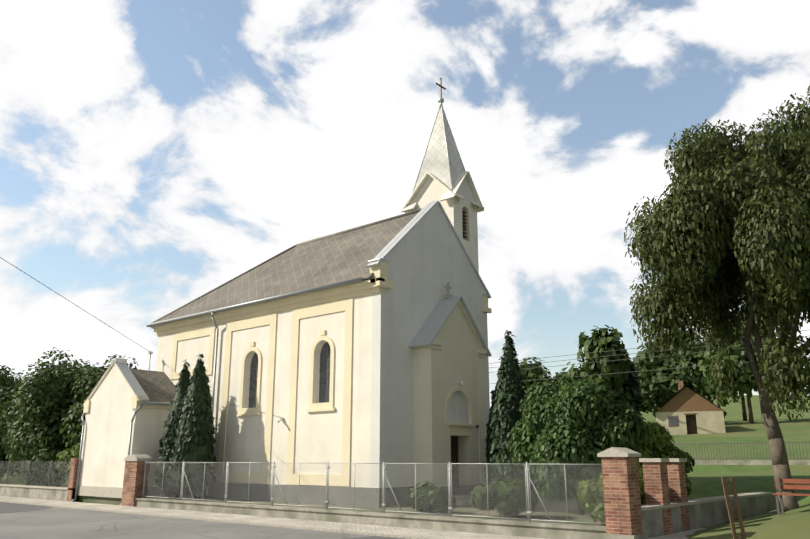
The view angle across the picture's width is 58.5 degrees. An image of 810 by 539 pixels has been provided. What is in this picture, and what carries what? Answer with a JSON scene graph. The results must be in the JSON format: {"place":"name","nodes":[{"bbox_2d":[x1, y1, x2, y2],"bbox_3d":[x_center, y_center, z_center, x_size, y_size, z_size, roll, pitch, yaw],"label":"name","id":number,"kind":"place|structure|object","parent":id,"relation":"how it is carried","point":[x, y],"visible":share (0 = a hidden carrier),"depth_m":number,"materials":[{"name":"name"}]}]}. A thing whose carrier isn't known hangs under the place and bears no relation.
{"place":"outdoors","nodes":[
{"label":"outdoors","id":0,"kind":"place"},
{"bbox_2d":[0,502,404,538],"bbox_3d":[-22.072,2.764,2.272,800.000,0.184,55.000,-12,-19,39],"label":"road asphalt","id":1,"kind":"structure","parent":0,"point":[22,521],"depth_m":21.73,"materials":[{"name":"asphalt"}]},
{"bbox_2d":[0,500,437,538],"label":"kerb","id":2,"kind":"structure","parent":1,"relation":"on","point":[322,529],"depth_m":23.25,"materials":[{"name":"concrete"}]},
{"bbox_2d":[0,496,546,538],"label":"pavement","id":3,"kind":"structure","parent":0,"point":[427,533],"depth_m":23.36,"materials":[{"name":"concrete"}]},
{"bbox_2d":[121,461,150,506],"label":"pillar","id":4,"kind":"structure","parent":3,"relation":"on","point":[133,480],"depth_m":31.77,"materials":[{"name":"brick"}]},
{"bbox_2d":[124,455,151,460],"bbox_3d":[-11.912,8.407,32.325,1.100,0.280,0.720,-12,-19,39],"label":"pillar cap","id":5,"kind":"object","parent":4,"relation":"on","point":[138,458],"visible":1,"depth_m":32.05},
{"bbox_2d":[78,495,601,525],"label":"yard ground","id":6,"kind":"structure","parent":0,"point":[115,501],"depth_m":25.25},
{"bbox_2d":[77,486,122,497],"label":"wall plinth","id":7,"kind":"structure","parent":6,"relation":"on","point":[111,492],"depth_m":33.85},
{"bbox_2d":[78,403,168,487],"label":"annex walls","id":8,"kind":"structure","parent":6,"relation":"on","point":[104,455],"depth_m":33.98,"materials":[{"name":"paint"}]},
{"bbox_2d":[71,413,84,501],"bbox_3d":[-16.083,9.128,35.788,0.669,4.516,0.229,-42,-44,69],"label":"downspout","id":9,"kind":"object","parent":8,"relation":"attached to","point":[80,454],"visible":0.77,"depth_m":35.54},
{"bbox_2d":[89,364,133,405],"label":"gable wall","id":10,"kind":"structure","parent":8,"relation":"on","point":[113,387],"depth_m":35.08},
{"bbox_2d":[119,404,143,504],"bbox_3d":[-12.319,8.311,32.673,0.669,4.516,0.229,-2,-15,7],"label":"downspout","id":11,"kind":"object","parent":8,"relation":"attached to","point":[132,420],"visible":0.65,"depth_m":32.99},
{"bbox_2d":[115,362,148,399],"bbox_3d":[-13.038,5.231,34.453,2.638,2.024,0.560,-12,-19,39],"label":"gable coping","id":12,"kind":"object","parent":8,"relation":"on","point":[131,379],"visible":0.79,"depth_m":34.36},
{"bbox_2d":[131,395,147,408],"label":"cornice block","id":13,"kind":"structure","parent":8,"relation":"attached to","point":[135,403],"depth_m":33.36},
{"bbox_2d":[129,368,175,402],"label":"annex roof","id":14,"kind":"structure","parent":8,"relation":"on","point":[157,386],"depth_m":35.50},
{"bbox_2d":[147,487,166,497],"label":"annex plinth","id":15,"kind":"structure","parent":6,"relation":"on","point":[157,491],"depth_m":33.27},
{"bbox_2d":[154,359,190,498],"bbox_3d":[-10.189,7.213,32.896,1.903,6.242,1.858,-12,-19,39],"label":"cypress tree","id":16,"kind":"object","parent":6,"relation":"on","point":[166,441],"visible":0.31,"depth_m":32.27,"materials":[{"name":"green plant"}]},
{"bbox_2d":[168,354,218,499],"bbox_3d":[-9.210,6.846,31.835,1.887,6.416,1.943,-12,-19,39],"label":"cypress tree","id":17,"kind":"object","parent":6,"relation":"on","point":[194,440],"visible":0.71,"depth_m":31.19,"materials":[{"name":"green plant"}]},
{"bbox_2d":[205,312,218,495],"bbox_3d":[-9.093,6.148,33.723,0.423,8.400,0.110,12,-19,-39],"label":"downspout","id":18,"kind":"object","parent":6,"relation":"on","point":[216,350],"depth_m":34.25,"materials":[{"name":"metal"}]},
{"bbox_2d":[156,294,371,487],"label":"nave walls","id":19,"kind":"structure","parent":6,"relation":"on","point":[318,437],"depth_m":30.48,"materials":[{"name":"paint"}]},
{"bbox_2d":[170,327,214,379],"bbox_3d":[-10.549,4.185,35.897,3.550,2.300,0.045,-12,-19,39],"label":"panel frame","id":20,"kind":"object","parent":19,"relation":"attached to","point":[191,335],"visible":0.96,"depth_m":35.98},
{"bbox_2d":[217,314,276,483],"bbox_3d":[-7.088,5.779,32.417,3.660,7.250,0.045,-12,-19,39],"label":"panel frame","id":21,"kind":"object","parent":19,"relation":"attached to","point":[271,320],"visible":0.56,"depth_m":32.19,"materials":[{"name":"paint"}]},
{"bbox_2d":[239,346,261,412],"bbox_3d":[-6.923,4.930,32.490,1.400,2.970,0.050,-12,-19,39],"label":"window surround","id":22,"kind":"object","parent":19,"relation":"attached to","point":[257,407],"visible":0.92,"depth_m":32.42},
{"bbox_2d":[249,353,257,407],"bbox_3d":[-6.692,4.989,32.753,1.000,2.550,0.022,-12,-19,39],"label":"window glass","id":23,"kind":"object","parent":19,"relation":"in","point":[253,372],"visible":0.38,"depth_m":32.89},
{"bbox_2d":[154,282,378,331],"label":"cornice","id":24,"kind":"structure","parent":19,"relation":"attached to","point":[300,300],"depth_m":32.15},
{"bbox_2d":[370,260,387,278],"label":"cornice block","id":25,"kind":"structure","parent":24,"relation":"on","point":[380,270],"depth_m":28.55,"materials":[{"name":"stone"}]},
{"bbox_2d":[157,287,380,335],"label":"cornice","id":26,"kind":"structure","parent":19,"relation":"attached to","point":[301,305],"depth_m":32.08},
{"bbox_2d":[286,299,352,485],"bbox_3d":[-3.483,4.997,29.433,3.650,7.250,0.045,-12,-19,39],"label":"panel frame","id":27,"kind":"object","parent":19,"relation":"attached to","point":[346,306],"visible":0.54,"depth_m":29.22,"materials":[{"name":"paint"}]},
{"bbox_2d":[309,335,334,408],"bbox_3d":[-3.390,4.163,29.566,1.400,2.970,0.050,-12,-19,39],"label":"window surround","id":28,"kind":"object","parent":19,"relation":"attached to","point":[330,403],"visible":0.96,"depth_m":29.49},
{"bbox_2d":[319,343,329,401],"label":"window bars","id":29,"kind":"object","parent":19,"relation":"attached to","point":[327,370],"depth_m":29.84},
{"bbox_2d":[319,342,330,402],"bbox_3d":[-3.159,4.221,29.829,1.000,2.550,0.022,-12,-19,39],"label":"window glass","id":30,"kind":"object","parent":19,"relation":"in","point":[324,365],"visible":0.4,"depth_m":29.94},
{"bbox_2d":[201,483,377,507],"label":"wall plinth","id":31,"kind":"structure","parent":6,"relation":"on","point":[360,496],"depth_m":29.07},
{"bbox_2d":[378,487,412,507],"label":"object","id":32,"kind":"structure","parent":6,"relation":"on","point":[392,497],"depth_m":26.93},
{"bbox_2d":[370,203,489,487],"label":"facade wall","id":33,"kind":"structure","parent":6,"relation":"on","point":[427,257],"depth_m":29.03,"materials":[{"name":"paint"}]},
{"bbox_2d":[154,212,418,325],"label":"roof","id":34,"kind":"structure","parent":33,"relation":"attached to","point":[338,258],"depth_m":33.90,"materials":[{"name":"tile"}]},
{"bbox_2d":[152,245,295,322],"bbox_3d":[-9.628,0.843,38.228,8.046,4.115,0.140,-3,-15,10],"label":"roof ridge cap","id":35,"kind":"object","parent":34,"relation":"attached to","point":[225,283],"visible":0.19,"depth_m":38.16,"materials":[{"name":"stone"}]},
{"bbox_2d":[146,277,375,328],"bbox_3d":[-7.674,1.667,33.432,15.710,0.143,0.150,-12,-19,39],"label":"gutter","id":36,"kind":"object","parent":34,"relation":"attached to","point":[268,299],"visible":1,"depth_m":32.23,"materials":[{"name":"metal"}]},
{"bbox_2d":[295,208,422,245],"bbox_3d":[-2.241,-2.015,35.198,9.100,0.180,0.180,-12,-19,39],"label":"roof ridge cap","id":37,"kind":"object","parent":34,"relation":"on","point":[365,225],"visible":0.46,"depth_m":35.00,"materials":[{"name":"stone"}]},
{"bbox_2d":[408,196,478,272],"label":"tower walls","id":38,"kind":"structure","parent":34,"relation":"on","point":[454,207],"depth_m":33.94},
{"bbox_2d":[401,173,429,212],"bbox_3d":[0.669,-3.650,35.114,1.664,1.600,0.770,-12,-19,39],"label":"trim","id":39,"kind":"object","parent":38,"relation":"on","point":[417,189],"visible":0.36,"depth_m":34.85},
{"bbox_2d":[411,176,448,203],"bbox_3d":[1.356,-3.838,34.672,2.730,1.300,0.500,-12,-19,39],"label":"gable","id":40,"kind":"object","parent":38,"relation":"on","point":[432,189],"visible":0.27,"depth_m":34.47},
{"bbox_2d":[414,108,464,189],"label":"spire","id":41,"kind":"structure","parent":38,"relation":"on","point":[435,162],"depth_m":35.27,"materials":[{"name":"metal"}]},
{"bbox_2d":[427,172,464,199],"bbox_3d":[1.933,-3.925,34.068,1.664,1.600,0.770,-12,-19,39],"label":"trim","id":42,"kind":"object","parent":38,"relation":"on","point":[444,185],"visible":0.79,"depth_m":33.70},
{"bbox_2d":[440,171,467,200],"bbox_3d":[2.314,-3.912,33.941,0.770,1.672,1.256,-12,-19,39],"label":"trim","id":43,"kind":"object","parent":38,"relation":"on","point":[458,183],"visible":0.71,"depth_m":33.70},
{"bbox_2d":[457,177,475,201],"bbox_3d":[2.658,-3.887,34.485,0.500,1.300,1.900,-12,-19,39],"label":"gable","id":44,"kind":"object","parent":38,"relation":"on","point":[464,191],"visible":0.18,"depth_m":34.36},
{"bbox_2d":[466,172,484,212],"bbox_3d":[3.131,-3.670,34.864,0.770,1.672,1.256,-12,-19,39],"label":"trim","id":45,"kind":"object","parent":38,"relation":"on","point":[473,189],"visible":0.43,"depth_m":34.66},
{"bbox_2d":[376,278,392,288],"bbox_3d":[-0.801,0.542,28.396,0.200,0.300,0.800,-12,-19,39],"label":"cornice return","id":46,"kind":"object","parent":33,"relation":"attached to","point":[387,283],"visible":1,"depth_m":28.30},
{"bbox_2d":[366,200,438,267],"bbox_3d":[-0.019,-1.569,30.411,0.590,3.768,3.975,-12,-19,39],"label":"coping","id":47,"kind":"object","parent":33,"relation":"attached to","point":[398,238],"visible":0.93,"depth_m":30.16,"materials":[{"name":"metal"}]},
{"bbox_2d":[438,201,490,297],"bbox_3d":[2.565,-0.803,33.333,0.590,3.768,3.975,-12,-19,39],"label":"coping","id":48,"kind":"object","parent":33,"relation":"attached to","point":[463,247],"visible":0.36,"depth_m":33.10,"materials":[{"name":"metal"}]},
{"bbox_2d":[408,481,455,512],"bbox_3d":[0.865,7.539,23.650,1.568,1.197,1.267,-8,-17,28],"label":"yard shrub","id":49,"kind":"object","parent":6,"relation":"on","point":[424,488],"depth_m":23.36,"materials":[{"name":"green plant"}]},
{"bbox_2d":[434,304,480,494],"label":"portal wall","id":50,"kind":"structure","parent":6,"relation":"on","point":[458,357],"depth_m":29.73,"materials":[{"name":"paint"}]},
{"bbox_2d":[413,348,440,486],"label":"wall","id":51,"kind":"structure","parent":50,"relation":"on","point":[426,413],"depth_m":28.23,"materials":[{"name":"paint"}]},
{"bbox_2d":[412,344,440,349],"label":"cornice","id":52,"kind":"structure","parent":51,"relation":"on","point":[429,346],"depth_m":28.85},
{"bbox_2d":[408,295,460,347],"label":"porch roof","id":53,"kind":"structure","parent":50,"relation":"on","point":[432,325],"depth_m":29.61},
{"bbox_2d":[451,436,458,494],"bbox_3d":[1.782,7.906,29.234,0.040,2.320,1.230,-12,-19,39],"label":"door leaf","id":54,"kind":"object","parent":50,"relation":"attached to","point":[454,449],"visible":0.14,"depth_m":29.51,"materials":[{"name":"brown wood"}]},
{"bbox_2d":[448,391,468,423],"bbox_3d":[2.113,5.610,29.544,0.012,1.320,1.600,-12,-19,39],"label":"tympanum","id":55,"kind":"object","parent":50,"relation":"attached to","point":[463,416],"visible":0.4,"depth_m":29.61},
{"bbox_2d":[445,385,473,423],"bbox_3d":[2.220,5.490,29.480,0.035,1.520,1.960,-12,-19,39],"label":"arch surround","id":56,"kind":"object","parent":50,"relation":"attached to","point":[458,388],"visible":0.92,"depth_m":29.57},
{"bbox_2d":[449,425,470,435],"bbox_3d":[2.222,6.505,29.212,0.040,0.380,1.470,-12,-19,39],"label":"door lintel","id":57,"kind":"structure","parent":50,"relation":"attached to","point":[460,430],"depth_m":29.18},
{"bbox_2d":[458,300,484,348],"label":"cornice","id":58,"kind":"structure","parent":50,"relation":"attached to","point":[470,323],"depth_m":30.91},
{"bbox_2d":[460,296,491,356],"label":"porch roof","id":59,"kind":"structure","parent":50,"relation":"on","point":[475,326],"depth_m":31.01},
{"bbox_2d":[459,485,485,494],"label":"portal plinth","id":60,"kind":"structure","parent":6,"relation":"on","point":[473,487],"depth_m":29.19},
{"bbox_2d":[477,356,486,484],"bbox_3d":[2.925,6.395,30.782,0.930,5.270,0.550,-12,-19,39],"label":"pilaster","id":61,"kind":"object","parent":60,"relation":"on","point":[481,394],"visible":0.21,"depth_m":30.53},
{"bbox_2d":[483,389,496,483],"bbox_3d":[3.760,7.217,29.610,1.200,4.572,1.229,-12,-19,39],"label":"cypress tree","id":62,"kind":"object","parent":6,"relation":"on","point":[488,442],"visible":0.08,"depth_m":29.47,"materials":[{"name":"green plant"}]},
{"bbox_2d":[470,476,537,517],"bbox_3d":[3.088,6.988,21.967,2.172,1.408,1.786,-12,-19,39],"label":"yard shrub","id":63,"kind":"object","parent":6,"relation":"on","point":[482,498],"depth_m":21.53,"materials":[{"name":"green plant"}]},
{"bbox_2d":[487,330,537,492],"bbox_3d":[3.787,5.293,25.659,1.790,6.456,1.726,-12,-19,39],"label":"cypress tree","id":64,"kind":"object","parent":6,"relation":"on","point":[507,413],"visible":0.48,"depth_m":25.33,"materials":[{"name":"green plant"}]},
{"bbox_2d":[534,371,599,460],"bbox_3d":[5.417,4.950,23.393,2.457,3.346,2.555,-12,-19,39],"label":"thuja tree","id":65,"kind":"object","parent":6,"relation":"on","point":[564,380],"visible":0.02,"depth_m":23.53,"materials":[{"name":"green plant"}]},
{"bbox_2d":[507,378,648,514],"bbox_3d":[5.654,5.701,23.242,3.986,4.546,4.245,4,-15,-15],"label":"big round bush","id":66,"kind":"object","parent":6,"relation":"on","point":[600,415],"visible":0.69,"depth_m":22.10,"materials":[{"name":"green plant"}]},
{"bbox_2d":[576,473,640,525],"bbox_3d":[5.434,6.210,19.268,1.622,1.544,1.346,-12,-19,39],"label":"yard shrub","id":67,"kind":"object","parent":6,"relation":"on","point":[594,498],"depth_m":19.11,"materials":[{"name":"green plant"}]},
{"bbox_2d":[638,471,645,504],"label":"yard shrub","id":68,"kind":"object","parent":6,"relation":"on","point":[642,490],"visible":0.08,"depth_m":20.00,"materials":[{"name":"green plant"}]},
{"bbox_2d":[610,421,691,496],"bbox_3d":[7.251,6.215,22.303,2.574,3.074,3.086,-12,-19,39],"label":"round bush","id":69,"kind":"object","parent":6,"relation":"on","point":[660,445],"visible":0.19,"depth_m":22.19,"materials":[{"name":"green plant"}]},
{"bbox_2d":[679,449,694,473],"bbox_3d":[9.262,7.842,26.896,3.062,2.258,2.916,-12,-19,39],"label":"bush","id":70,"kind":"object","parent":6,"relation":"on","point":[692,461],"depth_m":26.31,"materials":[{"name":"green plant"}]},
{"bbox_2d":[642,495,773,537],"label":"sidewall","id":71,"kind":"object","parent":6,"relation":"on","point":[705,515],"visible":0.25,"depth_m":21.27,"materials":[{"name":"concrete"}]},
{"bbox_2d":[641,492,772,510],"bbox_3d":[9.456,7.108,22.369,0.500,0.080,11.990,-12,-19,39],"label":"wall coping","id":72,"kind":"object","parent":71,"relation":"on","point":[645,507],"visible":0.57,"depth_m":21.55,"materials":[{"name":"concrete"}]},
{"bbox_2d":[0,395,809,538],"bbox_3d":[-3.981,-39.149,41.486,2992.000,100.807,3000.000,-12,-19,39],"label":"grass lawn","id":73,"kind":"structure","parent":0,"point":[706,480],"depth_m":38.48,"materials":[{"name":"green plant"}]},
{"bbox_2d":[0,365,26,479],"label":"tree","id":74,"kind":"object","parent":73,"relation":"on","point":[7,385],"visible":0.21,"depth_m":49.30,"materials":[{"name":"green plant"}]},
{"bbox_2d":[0,486,78,501],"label":"low wall","id":75,"kind":"structure","parent":73,"relation":"on","point":[42,493],"depth_m":37.64,"materials":[{"name":"concrete"}]},
{"bbox_2d":[0,484,75,489],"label":"wall cap","id":76,"kind":"object","parent":75,"relation":"on","point":[44,487],"visible":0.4,"depth_m":37.62,"materials":[{"name":"concrete"}]},
{"bbox_2d":[6,460,51,486],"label":"fence posts","id":77,"kind":"object","parent":76,"relation":"on","point":[28,472],"visible":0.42,"depth_m":39.07,"materials":[{"name":"metal"}]},
{"bbox_2d":[0,461,70,486],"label":"fence","id":78,"kind":"object","parent":77,"relation":"attached to","point":[61,484],"visible":0.18,"depth_m":38.43,"materials":[{"name":"grey"}]},
{"bbox_2d":[20,445,66,486],"bbox_3d":[-20.333,11.165,40.541,4.632,2.754,2.100,-12,-19,39],"label":"bush","id":79,"kind":"object","parent":73,"relation":"on","point":[47,455],"visible":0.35,"depth_m":39.72,"materials":[{"name":"green plant"}]},
{"bbox_2d":[0,347,93,466],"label":"tree","id":80,"kind":"object","parent":73,"relation":"on","point":[8,424],"visible":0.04,"depth_m":46.35,"materials":[{"name":"green plant"}]},
{"bbox_2d":[3,360,91,475],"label":"tree","id":81,"kind":"object","parent":73,"relation":"on","point":[46,403],"visible":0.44,"depth_m":41.26,"materials":[{"name":"green plant"}]},
{"bbox_2d":[55,443,80,472],"bbox_3d":[-17.092,10.517,38.156,4.111,2.798,1.481,-8,-17,28],"label":"bush","id":82,"kind":"object","parent":73,"relation":"on","point":[65,456],"visible":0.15,"depth_m":38.24,"materials":[{"name":"green plant"}]},
{"bbox_2d":[66,458,78,501],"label":"pillar","id":83,"kind":"structure","parent":73,"relation":"on","point":[73,473],"depth_m":35.40,"materials":[{"name":"brick"}]},
{"bbox_2d":[60,354,140,449],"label":"tree","id":84,"kind":"object","parent":73,"relation":"on","point":[77,401],"visible":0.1,"depth_m":40.71,"materials":[{"name":"green plant"}]},
{"bbox_2d":[135,500,605,538],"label":"base wall","id":85,"kind":"structure","parent":73,"relation":"on","point":[519,530],"depth_m":21.92,"materials":[{"name":"concrete"}]},
{"bbox_2d":[135,498,605,530],"bbox_3d":[-3.204,8.185,24.680,21.900,0.070,0.540,-12,-19,39],"label":"wall coping","id":86,"kind":"object","parent":85,"relation":"on","point":[523,523],"visible":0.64,"depth_m":21.88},
{"bbox_2d":[142,461,605,524],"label":"fence frames","id":87,"kind":"structure","parent":86,"relation":"on","point":[450,469],"depth_m":22.82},
{"bbox_2d":[144,462,605,523],"bbox_3d":[-3.183,7.388,24.874,21.530,1.430,0.001,-12,-19,39],"label":"fence","id":88,"kind":"object","parent":87,"relation":"attached to","point":[397,487],"visible":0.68,"depth_m":22.23,"materials":[{"name":"metal"}]},
{"bbox_2d":[518,357,552,399],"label":"tree","id":89,"kind":"object","parent":73,"relation":"on","point":[535,373],"visible":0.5,"depth_m":83.02,"materials":[{"name":"green plant"}]},
{"bbox_2d":[560,359,637,411],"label":"tree","id":90,"kind":"object","parent":73,"relation":"on","point":[581,372],"visible":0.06,"depth_m":83.05,"materials":[{"name":"green plant"}]},
{"bbox_2d":[576,325,630,400],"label":"tree","id":91,"kind":"object","parent":73,"relation":"on","point":[607,341],"visible":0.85,"depth_m":78.11,"materials":[{"name":"green plant"}]},
{"bbox_2d":[601,457,642,534],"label":"corner pillar","id":92,"kind":"structure","parent":73,"relation":"on","point":[622,499],"depth_m":17.58,"materials":[{"name":"brick"}]},
{"bbox_2d":[597,447,640,456],"bbox_3d":[5.343,4.559,18.069,0.800,0.230,0.800,-12,-19,39],"label":"pillar cap","id":93,"kind":"object","parent":92,"relation":"on","point":[617,452],"visible":0.88,"depth_m":17.80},
{"bbox_2d":[616,354,642,418],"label":"poplar tree","id":94,"kind":"object","parent":73,"relation":"on","point":[634,381],"visible":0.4,"depth_m":84.01,"materials":[{"name":"green plant"}]},
{"bbox_2d":[634,360,657,414],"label":"tree","id":95,"kind":"object","parent":73,"relation":"on","point":[647,408],"visible":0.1,"depth_m":113.02,"materials":[{"name":"green plant"}]},
{"bbox_2d":[642,462,672,534],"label":"pillar","id":96,"kind":"structure","parent":73,"relation":"on","point":[656,483],"depth_m":19.26,"materials":[{"name":"brick"}]},
{"bbox_2d":[639,458,669,461],"bbox_3d":[6.754,5.166,19.615,0.600,0.100,0.600,-12,-19,39],"label":"pillar cap","id":97,"kind":"object","parent":96,"relation":"on","point":[654,460],"visible":1,"depth_m":19.40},
{"bbox_2d":[633,329,704,407],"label":"tree","id":98,"kind":"object","parent":73,"relation":"on","point":[648,363],"visible":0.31,"depth_m":98.18,"materials":[{"name":"green plant"}]},
{"bbox_2d":[652,372,693,407],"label":"poplar tree","id":99,"kind":"object","parent":73,"relation":"on","point":[665,389],"visible":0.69,"depth_m":82.59,"materials":[{"name":"green plant"}]},
{"bbox_2d":[648,528,705,538],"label":"path paving","id":100,"kind":"structure","parent":73,"relation":"on","point":[679,535],"depth_m":18.59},
{"bbox_2d":[667,462,690,530],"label":"pillar","id":101,"kind":"structure","parent":73,"relation":"on","point":[677,483],"depth_m":20.18,"materials":[{"name":"brick"}]},
{"bbox_2d":[647,344,721,402],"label":"tree","id":102,"kind":"object","parent":73,"relation":"on","point":[677,366],"visible":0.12,"depth_m":93.50,"materials":[{"name":"green plant"}]},
{"bbox_2d":[652,381,726,434],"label":"house","id":103,"kind":"structure","parent":73,"relation":"on","point":[685,409],"depth_m":64.01,"materials":[{"name":"paint"}]},
{"bbox_2d":[679,335,730,407],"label":"tree","id":104,"kind":"object","parent":73,"relation":"on","point":[695,374],"visible":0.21,"depth_m":86.44,"materials":[{"name":"green plant"}]},
{"bbox_2d":[624,85,809,511],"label":"willow tree","id":105,"kind":"object","parent":73,"relation":"on","point":[723,234],"visible":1,"depth_m":21.70,"materials":[{"name":"green plant"}]},
{"bbox_2d":[698,315,766,420],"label":"tree","id":106,"kind":"object","parent":73,"relation":"on","point":[705,381],"visible":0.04,"depth_m":83.21,"materials":[{"name":"green plant"}]},
{"bbox_2d":[721,476,745,538],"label":"ladder","id":107,"kind":"object","parent":73,"relation":"on","point":[729,505],"visible":1,"depth_m":16.14,"materials":[{"name":"brown wood"}]},
{"bbox_2d":[699,330,798,423],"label":"tree","id":108,"kind":"object","parent":73,"relation":"on","point":[738,357],"visible":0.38,"depth_m":74.41,"materials":[{"name":"green plant"}]},
{"bbox_2d":[691,460,809,464],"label":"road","id":109,"kind":"structure","parent":73,"relation":"on","point":[745,462],"depth_m":38.74,"materials":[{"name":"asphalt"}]},
{"bbox_2d":[673,442,809,459],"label":"railing","id":110,"kind":"object","parent":109,"relation":"on","point":[741,451],"visible":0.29,"depth_m":39.22,"materials":[{"name":"metal"}]},
{"bbox_2d":[772,477,809,514],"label":"bench","id":111,"kind":"object","parent":73,"relation":"on","point":[779,481],"visible":1,"depth_m":20.27,"materials":[{"name":"brown wood"}]},
{"bbox_2d":[0,0,809,406],"label":"sky","id":112,"kind":"structure","parent":0,"point":[154,154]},
{"bbox_2d":[602,533,647,538],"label":"pillar base","id":113,"kind":"object","parent":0,"point":[618,536],"visible":0.6,"depth_m":17.34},
{"bbox_2d":[489,342,804,372],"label":"wire cable","id":114,"kind":"object","parent":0,"point":[633,358],"visible":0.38,"depth_m":63.77,"materials":[{"name":"metal"}]},
{"bbox_2d":[491,357,807,383],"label":"wire cable","id":115,"kind":"object","parent":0,"point":[634,371],"depth_m":63.20,"materials":[{"name":"metal"}]},
{"bbox_3d":[-13.239,5.497,37.351,0.070,2.500,0.070,-12,-19,39],"label":"mast","id":116,"kind":"object","parent":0,"visible":0},
{"bbox_2d":[0,257,149,351],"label":"wire cable","id":117,"kind":"object","parent":116,"relation":"attached to","point":[70,301],"depth_m":30.52,"materials":[{"name":"metal"}]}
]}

